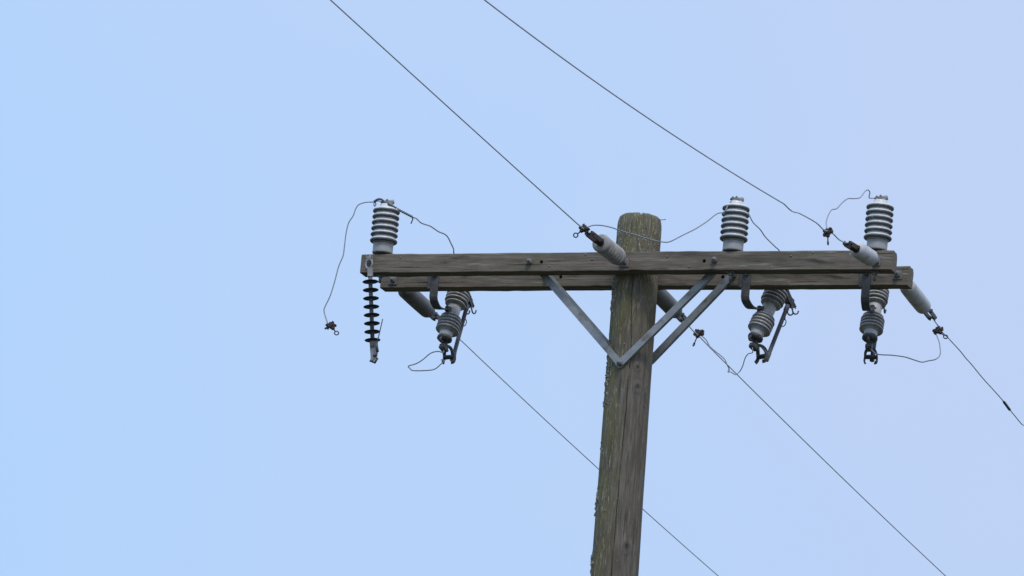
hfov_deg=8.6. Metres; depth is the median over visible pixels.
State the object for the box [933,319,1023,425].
power line
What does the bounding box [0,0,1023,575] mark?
sky
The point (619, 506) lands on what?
utility pole
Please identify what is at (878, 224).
post insulator
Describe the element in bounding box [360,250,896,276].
crossarm
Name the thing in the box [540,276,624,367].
crossarm brace
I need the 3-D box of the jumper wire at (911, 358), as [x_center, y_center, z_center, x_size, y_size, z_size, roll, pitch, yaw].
[2.186,0.293,37.193,0.134,0.304,0.666,-5,-18,35]
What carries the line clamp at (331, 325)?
hanging from the jumper wire at (343, 255)
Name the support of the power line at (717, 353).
attached to the dead end insulator at (666, 301)
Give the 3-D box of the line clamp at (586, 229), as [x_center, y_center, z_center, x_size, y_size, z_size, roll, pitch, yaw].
[0.372,-0.307,36.403,0.091,0.078,0.028,0,-15,20]
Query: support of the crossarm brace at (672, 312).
attached to the utility pole
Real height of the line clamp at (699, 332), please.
0.103 m
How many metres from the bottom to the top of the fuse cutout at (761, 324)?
0.516 m
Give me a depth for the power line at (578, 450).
40.42 m
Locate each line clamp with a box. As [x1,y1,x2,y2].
[324,321,338,334]
[573,224,589,237]
[692,329,703,346]
[823,227,832,244]
[932,325,947,338]
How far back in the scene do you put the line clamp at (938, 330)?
37.50 m
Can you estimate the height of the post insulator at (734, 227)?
0.480 m
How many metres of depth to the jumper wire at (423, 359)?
37.73 m
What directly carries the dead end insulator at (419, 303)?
attached to the crossarm at (902, 278)
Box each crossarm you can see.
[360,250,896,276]
[380,266,913,291]
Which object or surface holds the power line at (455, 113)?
attached to the dead end insulator at (608, 249)
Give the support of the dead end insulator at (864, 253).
attached to the crossarm at (655, 263)
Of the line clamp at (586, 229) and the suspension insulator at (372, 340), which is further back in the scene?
the suspension insulator at (372, 340)
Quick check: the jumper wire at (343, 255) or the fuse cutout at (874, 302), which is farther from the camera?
the jumper wire at (343, 255)
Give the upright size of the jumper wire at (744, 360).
0.352 m
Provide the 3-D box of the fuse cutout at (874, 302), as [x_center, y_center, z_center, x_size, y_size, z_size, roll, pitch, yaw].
[1.954,0.171,37.024,0.139,0.491,0.494,0,-15,20]
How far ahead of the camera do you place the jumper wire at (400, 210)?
37.60 m
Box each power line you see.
[330,0,588,233]
[437,319,718,575]
[484,0,846,243]
[689,327,945,575]
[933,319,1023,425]
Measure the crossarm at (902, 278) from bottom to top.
0.115 m
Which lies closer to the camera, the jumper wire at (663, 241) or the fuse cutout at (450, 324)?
the jumper wire at (663, 241)
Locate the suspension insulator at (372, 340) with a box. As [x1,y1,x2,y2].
[363,255,382,363]
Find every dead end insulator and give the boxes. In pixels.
[398,292,439,320]
[585,231,626,264]
[657,290,686,322]
[843,241,880,265]
[900,281,936,320]
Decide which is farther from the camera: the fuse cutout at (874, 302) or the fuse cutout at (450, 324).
the fuse cutout at (450, 324)
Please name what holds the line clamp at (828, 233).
attached to the power line at (655, 122)
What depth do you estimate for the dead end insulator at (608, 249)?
36.70 m
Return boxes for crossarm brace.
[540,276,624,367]
[549,275,608,343]
[615,274,715,367]
[652,275,735,364]
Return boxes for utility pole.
[590,212,665,575]
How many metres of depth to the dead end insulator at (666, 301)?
37.64 m
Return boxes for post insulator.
[370,199,399,282]
[720,196,749,281]
[864,195,893,280]
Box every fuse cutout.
[427,276,476,364]
[739,274,798,363]
[859,274,888,364]
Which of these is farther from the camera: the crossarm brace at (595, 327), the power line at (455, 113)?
the crossarm brace at (595, 327)
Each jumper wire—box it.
[323,200,380,322]
[373,198,454,253]
[408,350,444,370]
[588,201,730,242]
[737,347,752,373]
[748,212,779,250]
[826,189,874,228]
[871,333,940,362]
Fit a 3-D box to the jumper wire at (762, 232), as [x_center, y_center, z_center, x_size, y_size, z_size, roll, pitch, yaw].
[1.393,-0.260,37.066,0.133,0.342,0.520,-5,-17,34]
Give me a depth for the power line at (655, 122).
32.98 m
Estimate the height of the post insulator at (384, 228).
0.480 m
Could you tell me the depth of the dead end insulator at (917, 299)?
37.08 m
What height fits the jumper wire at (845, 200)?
0.443 m
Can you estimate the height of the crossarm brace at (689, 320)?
0.611 m

